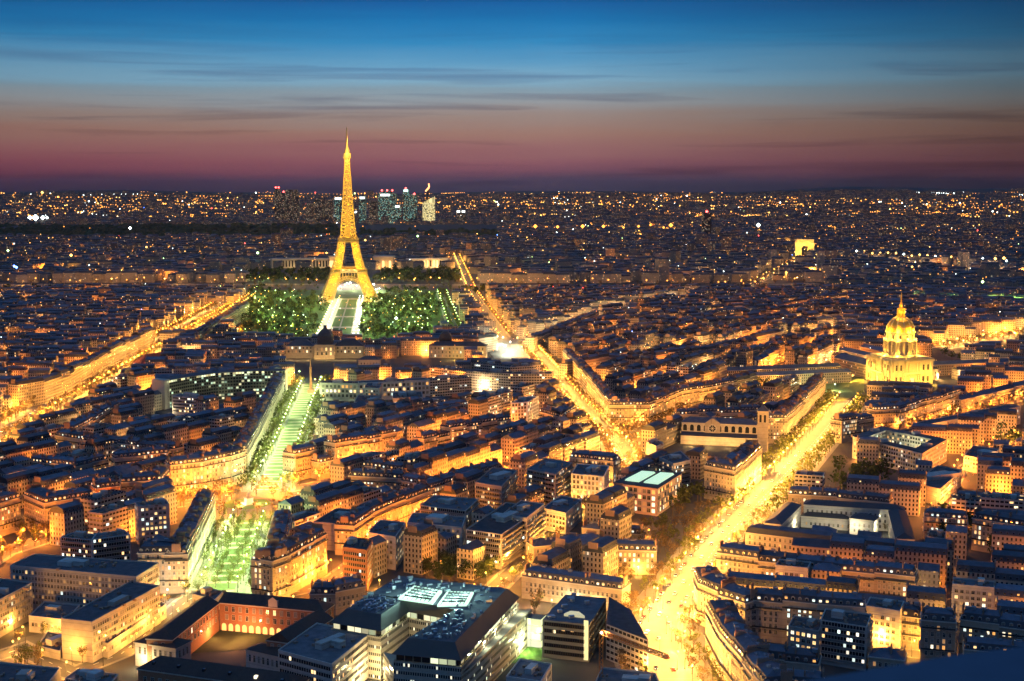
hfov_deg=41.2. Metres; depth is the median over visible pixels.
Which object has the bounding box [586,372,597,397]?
apartment house
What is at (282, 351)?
arcaded wing
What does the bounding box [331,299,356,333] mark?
park lawn
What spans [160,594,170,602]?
street tree
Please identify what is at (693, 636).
street tree
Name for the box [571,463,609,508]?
flat roofed block
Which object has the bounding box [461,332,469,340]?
apartment house
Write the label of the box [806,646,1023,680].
terrace parapet
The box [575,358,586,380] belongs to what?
apartment house
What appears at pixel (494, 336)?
apartment house
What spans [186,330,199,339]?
apartment house
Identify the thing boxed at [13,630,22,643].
street tree
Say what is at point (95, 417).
apartment house
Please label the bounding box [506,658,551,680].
flat roofed block
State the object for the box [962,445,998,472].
flat roofed block
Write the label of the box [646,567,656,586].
street tree
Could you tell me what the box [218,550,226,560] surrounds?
street tree
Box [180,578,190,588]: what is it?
street tree
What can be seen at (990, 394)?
apartment house
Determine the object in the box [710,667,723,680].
street tree
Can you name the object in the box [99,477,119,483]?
flat roofed block
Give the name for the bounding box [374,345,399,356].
barracks
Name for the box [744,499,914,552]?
courtyard school
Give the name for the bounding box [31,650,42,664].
garden tree
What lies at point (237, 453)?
apartment house
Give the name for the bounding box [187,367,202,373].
flat roofed block
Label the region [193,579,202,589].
street tree
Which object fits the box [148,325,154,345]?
apartment house
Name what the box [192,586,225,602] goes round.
block
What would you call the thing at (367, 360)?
barracks
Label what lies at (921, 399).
apartment house
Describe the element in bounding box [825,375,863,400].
dome forecourt
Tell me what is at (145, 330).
apartment house
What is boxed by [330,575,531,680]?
modern institute
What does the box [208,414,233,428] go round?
flat roofed block
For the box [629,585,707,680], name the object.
junction
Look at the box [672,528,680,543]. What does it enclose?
garden tree
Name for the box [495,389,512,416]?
flat roofed block
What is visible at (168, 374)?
block
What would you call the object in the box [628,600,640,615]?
street tree
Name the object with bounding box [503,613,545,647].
glazed link
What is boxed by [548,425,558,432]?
flat roofed block
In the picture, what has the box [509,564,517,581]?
street tree
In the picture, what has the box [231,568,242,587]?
street tree
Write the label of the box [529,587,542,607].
garden tree
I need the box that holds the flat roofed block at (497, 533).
[466,502,544,569]
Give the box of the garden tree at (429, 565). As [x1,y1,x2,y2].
[423,555,435,576]
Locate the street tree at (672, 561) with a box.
[669,556,681,572]
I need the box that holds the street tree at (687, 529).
[684,525,693,531]
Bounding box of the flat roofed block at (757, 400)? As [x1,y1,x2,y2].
[752,395,759,404]
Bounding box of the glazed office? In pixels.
[278,623,370,680]
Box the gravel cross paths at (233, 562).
[209,522,255,591]
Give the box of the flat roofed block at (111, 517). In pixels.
[87,503,127,533]
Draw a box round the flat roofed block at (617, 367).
[612,362,620,371]
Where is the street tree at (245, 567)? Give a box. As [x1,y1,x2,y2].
[239,560,249,574]
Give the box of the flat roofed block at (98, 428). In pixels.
[82,423,112,433]
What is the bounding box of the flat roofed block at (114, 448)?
[112,446,125,452]
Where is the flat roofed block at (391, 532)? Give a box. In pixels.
[366,519,405,569]
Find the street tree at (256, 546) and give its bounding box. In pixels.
[246,539,257,551]
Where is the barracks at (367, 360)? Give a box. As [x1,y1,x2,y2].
[358,356,380,364]
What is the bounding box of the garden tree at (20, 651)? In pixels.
[14,647,26,663]
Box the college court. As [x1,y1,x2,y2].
[193,626,272,652]
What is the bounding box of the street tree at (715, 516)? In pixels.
[710,513,718,525]
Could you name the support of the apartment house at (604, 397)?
on the ground at (124, 669)
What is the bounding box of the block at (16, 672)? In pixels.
[0,662,60,680]
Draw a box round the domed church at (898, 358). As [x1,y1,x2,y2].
[865,292,934,383]
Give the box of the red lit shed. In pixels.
[132,353,159,363]
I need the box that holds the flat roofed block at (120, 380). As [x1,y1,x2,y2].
[112,373,127,387]
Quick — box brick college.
[136,591,334,680]
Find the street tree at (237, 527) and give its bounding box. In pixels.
[232,520,241,533]
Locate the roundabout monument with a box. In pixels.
[241,491,253,505]
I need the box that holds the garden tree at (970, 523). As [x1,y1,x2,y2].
[967,519,971,528]
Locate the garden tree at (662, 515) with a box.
[656,513,668,525]
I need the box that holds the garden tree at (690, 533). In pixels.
[684,531,696,549]
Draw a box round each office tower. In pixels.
[274,187,280,222]
[280,191,285,219]
[285,190,292,221]
[293,190,299,222]
[306,204,314,220]
[315,198,323,222]
[324,200,332,220]
[334,197,342,220]
[359,196,365,222]
[369,201,377,219]
[378,190,396,222]
[390,205,400,222]
[403,187,408,220]
[409,193,416,220]
[422,184,434,221]
[456,210,460,220]
[461,210,465,221]
[701,210,711,233]
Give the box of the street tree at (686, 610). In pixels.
[683,604,696,618]
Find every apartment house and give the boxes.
[0,488,21,535]
[8,378,31,408]
[23,483,50,534]
[24,376,44,405]
[31,451,53,465]
[41,374,53,402]
[44,484,92,533]
[45,372,62,398]
[51,365,70,394]
[51,453,74,466]
[54,427,74,442]
[61,420,80,429]
[65,362,78,386]
[67,429,87,450]
[68,366,74,390]
[71,416,86,431]
[73,360,82,386]
[75,413,92,425]
[75,453,92,470]
[79,358,90,381]
[79,359,86,382]
[80,432,102,448]
[81,355,94,376]
[87,407,104,422]
[88,411,99,422]
[89,450,107,469]
[91,354,98,376]
[91,474,119,492]
[92,350,103,372]
[92,404,110,423]
[94,348,107,371]
[100,432,120,445]
[101,343,114,366]
[104,348,111,366]
[105,398,119,404]
[105,403,113,422]
[107,341,118,364]
[110,448,141,465]
[111,340,122,361]
[117,434,146,448]
[118,336,129,358]
[119,340,126,359]
[119,468,160,491]
[127,337,133,357]
[131,330,144,350]
[131,336,137,354]
[134,335,141,350]
[136,328,147,347]
[136,438,157,448]
[137,536,182,593]
[139,443,168,460]
[145,327,151,347]
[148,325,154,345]
[148,534,190,576]
[150,465,170,477]
[154,438,184,456]
[159,329,172,346]
[164,452,204,495]
[164,535,194,593]
[172,526,198,581]
[173,328,185,337]
[178,509,206,562]
[179,518,202,572]
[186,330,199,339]
[186,502,209,550]
[189,495,213,541]
[191,488,216,536]
[194,328,202,339]
[198,326,204,339]
[199,448,230,490]
[200,325,206,339]
[203,323,209,333]
[220,443,246,486]
[228,307,237,324]
[228,309,235,324]
[232,307,239,322]
[233,305,241,321]
[233,437,250,476]
[236,427,255,461]
[236,432,253,466]
[242,423,258,460]
[244,420,260,450]
[246,415,262,448]
[248,412,264,442]
[250,542,275,594]
[252,408,266,437]
[253,400,270,429]
[253,404,268,436]
[257,540,276,560]
[259,392,274,422]
[259,544,290,596]
[262,391,275,416]
[262,398,272,426]
[264,382,278,413]
[264,529,286,546]
[265,387,277,415]
[266,521,288,538]
[267,380,280,403]
[269,379,281,400]
[269,514,291,533]
[270,374,282,400]
[270,508,292,527]
[272,372,284,393]
[276,537,302,594]
[282,441,318,480]
[287,529,315,587]
[295,523,328,580]
[309,579,335,615]
[310,450,332,479]
[323,431,351,458]
[332,572,365,615]
[334,510,364,554]
[347,430,366,454]
[348,465,378,486]
[349,504,374,538]
[357,493,393,525]
[361,457,386,468]
[362,429,381,451]
[371,424,396,451]
[374,467,408,490]
[381,459,406,469]
[387,489,406,521]
[397,485,419,526]
[400,470,419,489]
[409,481,431,512]
[412,429,437,449]
[417,471,433,481]
[417,474,445,495]
[432,397,467,409]
[433,428,450,444]
[439,416,466,441]
[439,470,455,485]
[449,465,470,472]
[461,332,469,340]
[464,417,482,434]
[469,334,478,341]
[469,462,488,472]
[473,413,497,434]
[477,332,484,342]
[480,458,503,468]
[483,332,490,351]
[489,332,497,350]
[495,411,511,425]
[521,562,630,610]
[525,333,537,351]
[526,530,603,563]
[535,331,540,350]
[538,404,550,417]
[539,331,544,348]
[541,330,548,347]
[545,328,551,336]
[550,406,562,419]
[557,405,565,416]
[559,356,573,379]
[561,402,570,414]
[564,348,575,359]
[566,317,576,323]
[566,402,575,412]
[569,448,621,486]
[573,356,582,381]
[574,354,588,364]
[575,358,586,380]
[577,362,584,383]
[580,363,591,389]
[581,519,599,534]
[582,366,592,391]
[585,370,594,392]
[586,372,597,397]
[588,352,598,371]
[589,308,598,316]
[589,373,602,400]
[591,378,602,403]
[593,380,604,407]
[596,350,608,364]
[596,383,608,412]
[599,387,611,415]
[602,390,612,417]
[604,392,619,424]
[608,352,621,359]
[608,397,628,424]
[616,536,656,574]
[625,397,648,424]
[631,524,645,539]
[640,355,654,366]
[643,395,656,422]
[648,348,667,358]
[648,391,662,419]
[656,390,669,418]
[660,388,675,413]
[662,346,680,354]
[666,385,681,407]
[673,406,698,418]
[676,383,690,407]
[686,382,698,406]
[692,565,720,620]
[694,381,707,402]
[696,344,704,350]
[696,403,719,417]
[696,570,736,626]
[698,379,715,392]
[703,344,715,350]
[704,455,735,504]
[704,597,740,659]
[706,378,723,391]
[710,342,722,347]
[710,605,744,673]
[715,377,730,386]
[716,539,762,576]
[717,580,757,631]
[717,619,756,680]
[718,339,729,343]
[719,404,740,417]
[724,376,737,387]
[726,452,742,503]
[727,362,840,375]
[727,373,743,387]
[728,630,771,680]
[733,449,749,496]
[737,402,760,413]
[737,444,756,489]
[740,371,750,383]
[740,647,780,680]
[741,369,756,380]
[743,439,762,484]
[750,331,762,342]
[751,583,783,643]
[751,657,794,680]
[755,367,850,384]
[758,330,768,342]
[758,545,799,574]
[764,639,786,662]
[767,328,774,338]
[768,409,787,443]
[771,327,780,334]
[778,405,791,434]
[782,403,794,434]
[782,583,817,643]
[784,642,821,670]
[785,401,797,433]
[786,399,800,431]
[787,666,823,680]
[788,483,838,513]
[790,397,803,428]
[791,391,806,423]
[796,391,808,417]
[797,387,811,415]
[797,551,837,577]
[800,384,814,415]
[804,383,816,407]
[805,380,818,406]
[806,376,821,400]
[813,375,823,402]
[814,372,825,399]
[817,585,866,618]
[830,411,858,443]
[833,353,865,378]
[835,556,876,593]
[837,486,864,501]
[838,346,870,357]
[855,411,874,433]
[859,342,921,354]
[863,490,893,503]
[866,401,899,428]
[867,379,888,400]
[868,641,907,669]
[874,558,918,596]
[888,379,910,386]
[896,399,909,428]
[901,600,923,649]
[904,396,918,426]
[909,394,927,421]
[910,382,932,391]
[918,601,957,660]
[922,505,968,541]
[923,391,936,419]
[931,390,944,417]
[933,358,1008,375]
[935,388,952,414]
[945,386,960,412]
[951,365,1007,379]
[955,390,979,411]
[955,488,993,495]
[959,602,1000,653]
[962,631,1023,653]
[971,505,1023,552]
[977,386,997,407]
[994,489,1023,495]
[995,383,1015,403]
[999,608,1023,640]
[1008,380,1023,399]
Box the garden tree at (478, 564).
[474,559,484,577]
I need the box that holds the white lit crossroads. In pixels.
[489,337,547,358]
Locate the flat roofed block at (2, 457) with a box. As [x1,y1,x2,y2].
[0,455,5,460]
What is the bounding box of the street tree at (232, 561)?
[228,555,238,573]
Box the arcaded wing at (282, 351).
[277,347,285,355]
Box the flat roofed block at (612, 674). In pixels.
[596,667,657,680]
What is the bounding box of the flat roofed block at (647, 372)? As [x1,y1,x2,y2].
[641,368,650,377]
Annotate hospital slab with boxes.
[0,578,32,636]
[10,554,159,609]
[29,601,79,633]
[61,581,160,662]
[103,601,166,657]
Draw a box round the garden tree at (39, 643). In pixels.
[35,640,44,655]
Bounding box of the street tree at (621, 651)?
[616,647,626,665]
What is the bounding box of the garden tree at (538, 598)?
[530,594,540,612]
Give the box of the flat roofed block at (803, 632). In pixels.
[788,615,820,647]
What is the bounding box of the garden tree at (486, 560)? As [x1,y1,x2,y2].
[483,554,495,574]
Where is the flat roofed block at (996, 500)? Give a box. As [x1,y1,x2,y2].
[981,492,1023,510]
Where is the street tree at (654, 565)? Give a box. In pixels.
[651,561,661,574]
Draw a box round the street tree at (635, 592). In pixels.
[629,589,639,600]
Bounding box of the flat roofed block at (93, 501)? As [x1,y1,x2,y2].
[80,489,125,532]
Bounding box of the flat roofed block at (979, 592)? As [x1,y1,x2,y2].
[951,577,994,622]
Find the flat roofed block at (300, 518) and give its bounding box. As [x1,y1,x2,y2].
[292,511,319,527]
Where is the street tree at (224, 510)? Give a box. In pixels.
[218,505,227,521]
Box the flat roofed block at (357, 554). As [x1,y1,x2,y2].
[343,536,372,590]
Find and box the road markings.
[689,403,846,584]
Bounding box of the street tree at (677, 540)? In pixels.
[674,538,681,552]
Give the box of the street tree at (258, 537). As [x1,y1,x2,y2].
[254,533,261,543]
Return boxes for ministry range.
[320,379,357,400]
[358,377,429,399]
[426,374,471,396]
[429,365,470,376]
[466,369,513,390]
[474,361,511,370]
[510,363,535,370]
[510,370,551,390]
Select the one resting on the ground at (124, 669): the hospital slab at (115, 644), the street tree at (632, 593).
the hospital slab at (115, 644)
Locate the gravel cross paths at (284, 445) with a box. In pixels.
[257,387,315,489]
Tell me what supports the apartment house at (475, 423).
on the ground at (124, 669)
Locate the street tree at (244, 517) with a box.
[237,509,246,518]
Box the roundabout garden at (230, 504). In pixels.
[224,498,270,508]
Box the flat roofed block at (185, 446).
[184,438,199,454]
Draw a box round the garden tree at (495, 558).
[486,555,497,568]
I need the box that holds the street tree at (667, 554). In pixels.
[663,552,669,562]
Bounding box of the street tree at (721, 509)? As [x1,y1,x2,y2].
[715,503,725,520]
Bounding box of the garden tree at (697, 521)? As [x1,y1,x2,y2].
[692,515,702,532]
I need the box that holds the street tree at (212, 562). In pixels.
[205,556,214,572]
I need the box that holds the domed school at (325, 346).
[286,325,364,358]
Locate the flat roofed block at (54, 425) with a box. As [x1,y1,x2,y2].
[45,423,61,427]
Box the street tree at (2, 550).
[0,547,4,562]
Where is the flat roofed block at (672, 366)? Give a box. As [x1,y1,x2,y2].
[666,362,680,372]
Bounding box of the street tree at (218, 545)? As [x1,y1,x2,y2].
[211,539,221,549]
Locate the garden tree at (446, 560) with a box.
[441,557,452,567]
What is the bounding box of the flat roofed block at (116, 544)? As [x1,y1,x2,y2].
[92,528,130,559]
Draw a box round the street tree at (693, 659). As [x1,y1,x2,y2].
[685,656,700,667]
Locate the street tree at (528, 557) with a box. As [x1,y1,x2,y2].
[520,553,532,562]
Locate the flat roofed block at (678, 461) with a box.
[658,451,690,486]
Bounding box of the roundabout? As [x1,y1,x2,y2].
[185,492,295,519]
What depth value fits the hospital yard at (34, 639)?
694.26 m
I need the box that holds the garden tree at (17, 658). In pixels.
[11,654,21,662]
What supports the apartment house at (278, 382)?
on the ground at (124, 669)
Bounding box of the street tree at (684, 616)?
[678,612,689,624]
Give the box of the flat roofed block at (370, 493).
[362,486,380,502]
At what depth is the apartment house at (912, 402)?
1325.20 m
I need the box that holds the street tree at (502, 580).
[501,576,510,587]
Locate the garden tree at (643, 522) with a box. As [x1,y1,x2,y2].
[638,516,648,526]
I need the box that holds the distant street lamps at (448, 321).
[0,255,1021,576]
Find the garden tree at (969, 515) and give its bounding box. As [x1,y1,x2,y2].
[965,510,973,527]
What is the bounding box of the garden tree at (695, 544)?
[690,536,699,551]
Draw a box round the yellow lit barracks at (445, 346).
[428,331,486,357]
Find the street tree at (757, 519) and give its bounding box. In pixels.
[752,509,759,521]
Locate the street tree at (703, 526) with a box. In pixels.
[700,523,708,536]
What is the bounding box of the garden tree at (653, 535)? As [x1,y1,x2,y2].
[651,529,659,540]
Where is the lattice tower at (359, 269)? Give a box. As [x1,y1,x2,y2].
[318,128,380,302]
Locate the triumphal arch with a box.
[794,239,814,255]
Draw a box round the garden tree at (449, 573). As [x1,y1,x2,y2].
[443,564,456,581]
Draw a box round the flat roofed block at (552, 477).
[523,458,573,505]
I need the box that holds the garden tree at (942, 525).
[935,520,947,530]
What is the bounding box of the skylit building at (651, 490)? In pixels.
[614,470,681,515]
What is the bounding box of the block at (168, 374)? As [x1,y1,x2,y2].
[155,374,181,375]
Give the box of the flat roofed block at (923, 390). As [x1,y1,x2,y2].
[916,386,928,393]
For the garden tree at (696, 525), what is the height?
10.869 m
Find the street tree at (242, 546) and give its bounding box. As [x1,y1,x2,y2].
[236,539,247,554]
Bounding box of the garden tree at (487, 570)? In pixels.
[483,560,492,577]
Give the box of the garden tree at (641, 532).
[637,528,647,539]
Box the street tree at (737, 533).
[732,530,743,538]
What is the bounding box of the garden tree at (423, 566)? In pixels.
[420,559,433,574]
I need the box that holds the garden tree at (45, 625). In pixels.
[40,621,48,632]
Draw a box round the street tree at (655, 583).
[650,581,659,598]
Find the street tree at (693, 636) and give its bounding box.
[687,633,699,647]
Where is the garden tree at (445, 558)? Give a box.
[439,554,451,567]
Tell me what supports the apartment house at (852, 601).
on the ground at (124, 669)
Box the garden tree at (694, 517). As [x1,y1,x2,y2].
[688,513,699,524]
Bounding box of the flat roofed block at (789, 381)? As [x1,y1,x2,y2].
[780,376,794,396]
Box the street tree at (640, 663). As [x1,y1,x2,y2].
[637,659,648,671]
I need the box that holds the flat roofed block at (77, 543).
[60,530,95,557]
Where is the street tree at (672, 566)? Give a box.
[663,561,675,579]
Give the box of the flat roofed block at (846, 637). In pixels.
[820,608,873,670]
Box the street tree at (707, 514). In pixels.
[703,507,711,520]
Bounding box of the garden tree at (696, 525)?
[694,523,700,531]
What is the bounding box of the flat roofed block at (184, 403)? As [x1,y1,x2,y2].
[172,392,217,414]
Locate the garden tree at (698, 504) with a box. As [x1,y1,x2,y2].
[692,501,702,511]
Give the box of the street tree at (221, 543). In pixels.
[217,534,225,549]
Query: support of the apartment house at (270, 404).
on the ground at (124, 669)
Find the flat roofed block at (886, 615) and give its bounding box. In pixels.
[865,597,903,648]
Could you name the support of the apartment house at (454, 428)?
on the ground at (124, 669)
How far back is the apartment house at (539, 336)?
1942.01 m
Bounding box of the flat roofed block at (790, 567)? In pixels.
[775,558,810,577]
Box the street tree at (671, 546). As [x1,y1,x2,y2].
[666,542,678,554]
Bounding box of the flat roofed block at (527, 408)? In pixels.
[511,396,538,423]
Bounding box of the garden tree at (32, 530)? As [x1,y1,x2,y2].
[30,525,38,534]
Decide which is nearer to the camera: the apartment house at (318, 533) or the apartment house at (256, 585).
the apartment house at (256, 585)
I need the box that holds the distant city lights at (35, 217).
[1,191,1023,362]
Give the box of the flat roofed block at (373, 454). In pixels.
[360,451,385,459]
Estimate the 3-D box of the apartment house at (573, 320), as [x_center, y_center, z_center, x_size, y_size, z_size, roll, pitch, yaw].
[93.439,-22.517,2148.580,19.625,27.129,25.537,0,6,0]
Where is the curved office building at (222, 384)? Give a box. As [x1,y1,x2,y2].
[152,368,287,408]
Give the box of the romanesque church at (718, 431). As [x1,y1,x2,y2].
[680,405,769,452]
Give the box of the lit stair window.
[584,620,587,659]
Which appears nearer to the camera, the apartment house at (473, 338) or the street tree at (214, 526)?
the street tree at (214, 526)
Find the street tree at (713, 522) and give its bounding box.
[705,519,714,530]
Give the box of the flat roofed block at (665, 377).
[652,371,669,382]
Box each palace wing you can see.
[270,258,329,267]
[406,258,451,267]
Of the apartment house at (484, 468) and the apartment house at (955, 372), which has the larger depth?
the apartment house at (955, 372)
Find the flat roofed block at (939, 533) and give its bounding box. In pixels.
[925,529,945,538]
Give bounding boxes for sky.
[0,0,1023,193]
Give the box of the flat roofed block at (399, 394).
[393,391,422,402]
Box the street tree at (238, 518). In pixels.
[233,515,244,528]
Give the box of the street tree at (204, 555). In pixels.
[201,551,208,564]
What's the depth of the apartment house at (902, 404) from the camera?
1309.38 m
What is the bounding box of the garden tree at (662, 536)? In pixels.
[656,532,666,552]
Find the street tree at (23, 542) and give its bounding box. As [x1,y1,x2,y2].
[16,537,26,551]
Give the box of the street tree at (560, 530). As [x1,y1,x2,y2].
[554,526,563,533]
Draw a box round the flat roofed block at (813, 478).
[794,470,824,486]
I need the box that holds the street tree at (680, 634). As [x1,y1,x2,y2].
[676,631,685,648]
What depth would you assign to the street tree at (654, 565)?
804.17 m
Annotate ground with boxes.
[0,187,1023,680]
[240,290,449,338]
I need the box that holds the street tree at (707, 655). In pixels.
[698,645,712,667]
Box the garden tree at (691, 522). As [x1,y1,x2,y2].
[686,511,696,530]
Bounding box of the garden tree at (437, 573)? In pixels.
[433,568,443,579]
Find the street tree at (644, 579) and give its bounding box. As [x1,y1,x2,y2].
[639,574,650,595]
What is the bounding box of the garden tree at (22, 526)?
[17,519,27,536]
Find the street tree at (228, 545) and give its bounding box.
[223,536,231,551]
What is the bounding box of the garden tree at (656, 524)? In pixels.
[654,519,664,531]
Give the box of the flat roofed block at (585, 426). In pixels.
[569,423,590,431]
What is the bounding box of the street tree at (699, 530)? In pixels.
[697,527,705,542]
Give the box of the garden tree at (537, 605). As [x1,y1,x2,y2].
[530,598,538,613]
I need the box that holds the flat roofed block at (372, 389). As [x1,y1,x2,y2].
[364,382,382,397]
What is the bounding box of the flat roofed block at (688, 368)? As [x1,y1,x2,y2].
[679,362,697,376]
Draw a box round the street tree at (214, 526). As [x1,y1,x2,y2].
[213,522,220,536]
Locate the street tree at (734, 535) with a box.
[731,534,739,542]
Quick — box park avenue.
[317,299,362,333]
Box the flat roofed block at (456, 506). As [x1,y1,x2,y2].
[420,495,480,528]
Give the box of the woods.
[0,222,627,235]
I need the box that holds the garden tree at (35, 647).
[29,643,40,662]
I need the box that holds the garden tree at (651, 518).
[647,516,653,525]
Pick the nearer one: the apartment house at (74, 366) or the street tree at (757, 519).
the street tree at (757, 519)
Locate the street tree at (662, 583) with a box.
[659,576,667,590]
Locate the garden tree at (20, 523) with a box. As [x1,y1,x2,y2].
[12,521,24,533]
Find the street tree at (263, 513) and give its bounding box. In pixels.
[257,510,267,525]
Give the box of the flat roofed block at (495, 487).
[475,467,518,508]
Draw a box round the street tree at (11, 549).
[5,544,15,556]
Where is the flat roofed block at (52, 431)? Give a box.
[35,426,57,437]
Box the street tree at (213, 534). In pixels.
[211,529,217,541]
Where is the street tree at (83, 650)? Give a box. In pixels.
[77,645,86,662]
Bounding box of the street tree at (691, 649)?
[683,642,694,659]
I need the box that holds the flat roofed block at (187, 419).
[167,416,193,423]
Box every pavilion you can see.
[133,634,191,665]
[244,642,279,670]
[329,255,338,266]
[373,255,394,268]
[933,366,938,379]
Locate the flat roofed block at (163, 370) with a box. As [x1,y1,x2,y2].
[153,367,172,373]
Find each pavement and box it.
[0,283,793,286]
[0,306,226,424]
[0,498,192,564]
[0,585,205,680]
[180,521,268,595]
[240,390,323,491]
[257,478,329,492]
[290,465,509,596]
[436,293,459,324]
[453,255,511,338]
[484,466,627,589]
[546,356,641,458]
[602,428,640,444]
[605,401,864,680]
[900,648,919,658]
[903,400,1023,429]
[921,443,1014,527]
[932,333,1023,348]
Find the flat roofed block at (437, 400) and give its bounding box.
[432,398,444,402]
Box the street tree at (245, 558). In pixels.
[243,550,250,562]
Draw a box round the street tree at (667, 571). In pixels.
[661,568,670,585]
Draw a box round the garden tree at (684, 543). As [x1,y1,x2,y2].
[680,537,689,551]
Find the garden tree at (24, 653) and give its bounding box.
[19,643,33,663]
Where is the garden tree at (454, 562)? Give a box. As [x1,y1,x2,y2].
[448,555,456,567]
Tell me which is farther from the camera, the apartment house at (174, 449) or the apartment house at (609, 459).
the apartment house at (174, 449)
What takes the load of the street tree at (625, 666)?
on the pavement at (815, 469)
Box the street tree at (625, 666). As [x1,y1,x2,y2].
[618,656,634,669]
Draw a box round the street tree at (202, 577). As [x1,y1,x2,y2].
[198,570,209,585]
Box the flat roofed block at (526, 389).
[512,382,533,396]
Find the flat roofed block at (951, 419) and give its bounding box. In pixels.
[914,404,1020,424]
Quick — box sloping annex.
[606,597,648,670]
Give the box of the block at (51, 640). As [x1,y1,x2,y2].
[39,630,61,659]
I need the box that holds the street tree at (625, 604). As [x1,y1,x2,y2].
[620,601,631,609]
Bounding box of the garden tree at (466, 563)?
[455,558,473,579]
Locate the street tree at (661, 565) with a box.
[658,560,665,573]
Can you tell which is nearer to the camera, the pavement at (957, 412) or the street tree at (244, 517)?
the street tree at (244, 517)
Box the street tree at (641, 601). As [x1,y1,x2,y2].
[636,599,650,615]
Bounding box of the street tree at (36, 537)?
[30,530,39,546]
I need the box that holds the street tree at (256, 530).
[253,523,263,533]
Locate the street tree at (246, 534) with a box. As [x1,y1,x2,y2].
[242,530,249,539]
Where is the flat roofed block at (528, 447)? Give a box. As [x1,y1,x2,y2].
[519,443,542,453]
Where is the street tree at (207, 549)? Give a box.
[203,541,210,558]
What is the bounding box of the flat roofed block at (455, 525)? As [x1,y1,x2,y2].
[407,512,465,547]
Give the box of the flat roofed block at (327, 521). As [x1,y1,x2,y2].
[313,508,350,550]
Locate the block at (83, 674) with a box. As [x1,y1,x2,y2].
[65,668,117,680]
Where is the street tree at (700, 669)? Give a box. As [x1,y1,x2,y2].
[696,665,711,680]
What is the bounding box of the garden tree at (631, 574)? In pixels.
[625,568,634,582]
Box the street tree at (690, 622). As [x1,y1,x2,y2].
[684,617,696,635]
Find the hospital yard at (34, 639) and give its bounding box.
[0,633,80,680]
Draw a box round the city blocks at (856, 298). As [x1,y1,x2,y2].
[0,188,1023,614]
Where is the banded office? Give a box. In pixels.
[542,593,605,661]
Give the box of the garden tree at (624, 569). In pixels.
[620,562,628,575]
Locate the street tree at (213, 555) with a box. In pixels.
[207,551,219,561]
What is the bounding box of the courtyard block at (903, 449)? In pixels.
[852,426,946,469]
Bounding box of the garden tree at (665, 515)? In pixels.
[661,512,671,530]
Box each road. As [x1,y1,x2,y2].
[0,306,228,440]
[0,585,206,677]
[2,500,191,559]
[39,283,817,285]
[195,520,269,592]
[247,384,319,491]
[263,479,329,492]
[290,467,509,595]
[437,293,457,324]
[454,256,508,338]
[488,465,627,587]
[538,356,637,464]
[611,426,642,443]
[660,400,861,586]
[751,261,793,286]
[900,398,1023,429]
[902,649,919,657]
[935,335,1017,348]
[945,440,1014,503]
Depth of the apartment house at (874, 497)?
939.72 m
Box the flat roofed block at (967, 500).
[951,493,980,527]
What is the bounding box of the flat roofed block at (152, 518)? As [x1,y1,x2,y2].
[135,498,169,543]
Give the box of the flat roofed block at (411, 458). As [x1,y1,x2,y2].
[396,451,427,464]
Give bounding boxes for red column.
[307,358,314,392]
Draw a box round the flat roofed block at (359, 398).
[349,395,381,403]
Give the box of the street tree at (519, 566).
[515,562,523,570]
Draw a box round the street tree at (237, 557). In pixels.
[233,551,242,566]
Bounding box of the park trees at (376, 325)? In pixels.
[0,253,1023,531]
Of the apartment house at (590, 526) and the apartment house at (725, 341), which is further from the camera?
the apartment house at (725, 341)
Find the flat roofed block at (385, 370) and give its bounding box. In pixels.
[373,363,391,378]
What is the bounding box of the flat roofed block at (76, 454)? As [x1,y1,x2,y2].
[64,451,96,457]
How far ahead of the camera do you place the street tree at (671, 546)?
846.12 m
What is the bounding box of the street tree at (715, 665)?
[707,659,719,679]
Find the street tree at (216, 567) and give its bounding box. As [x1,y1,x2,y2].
[211,558,223,579]
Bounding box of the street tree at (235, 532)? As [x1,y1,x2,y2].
[230,526,239,540]
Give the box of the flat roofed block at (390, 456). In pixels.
[385,451,397,460]
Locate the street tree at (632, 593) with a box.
[623,590,636,606]
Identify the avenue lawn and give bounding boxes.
[207,520,258,589]
[257,383,317,490]
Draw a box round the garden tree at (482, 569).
[473,564,488,577]
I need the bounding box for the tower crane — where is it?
[599,630,669,675]
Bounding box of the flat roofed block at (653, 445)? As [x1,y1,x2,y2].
[646,438,663,454]
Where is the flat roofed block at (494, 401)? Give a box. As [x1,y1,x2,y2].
[477,391,500,414]
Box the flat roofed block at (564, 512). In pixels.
[545,495,581,534]
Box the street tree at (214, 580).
[211,574,220,587]
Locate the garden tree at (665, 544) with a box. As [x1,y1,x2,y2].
[661,536,671,551]
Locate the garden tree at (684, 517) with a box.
[677,514,689,533]
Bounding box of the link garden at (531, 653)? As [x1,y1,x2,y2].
[512,647,541,662]
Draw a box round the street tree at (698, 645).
[693,642,704,659]
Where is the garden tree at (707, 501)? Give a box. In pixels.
[700,499,711,516]
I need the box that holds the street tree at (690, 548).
[687,541,694,550]
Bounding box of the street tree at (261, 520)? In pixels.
[256,514,265,529]
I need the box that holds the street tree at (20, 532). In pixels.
[15,527,24,540]
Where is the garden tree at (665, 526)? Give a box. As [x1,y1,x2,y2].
[657,523,667,532]
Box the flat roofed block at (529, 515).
[502,500,545,554]
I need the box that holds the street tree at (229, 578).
[223,569,233,587]
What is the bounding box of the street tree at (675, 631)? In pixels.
[669,627,680,640]
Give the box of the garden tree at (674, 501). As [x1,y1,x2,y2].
[668,495,677,515]
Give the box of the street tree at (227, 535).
[225,530,235,540]
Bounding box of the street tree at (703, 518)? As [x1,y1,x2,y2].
[699,511,705,526]
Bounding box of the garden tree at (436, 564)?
[432,560,446,571]
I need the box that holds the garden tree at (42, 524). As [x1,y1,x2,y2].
[37,520,45,538]
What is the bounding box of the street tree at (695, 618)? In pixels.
[692,612,705,630]
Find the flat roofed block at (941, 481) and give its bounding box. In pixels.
[926,465,973,505]
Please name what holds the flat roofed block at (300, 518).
on the ground at (124, 669)

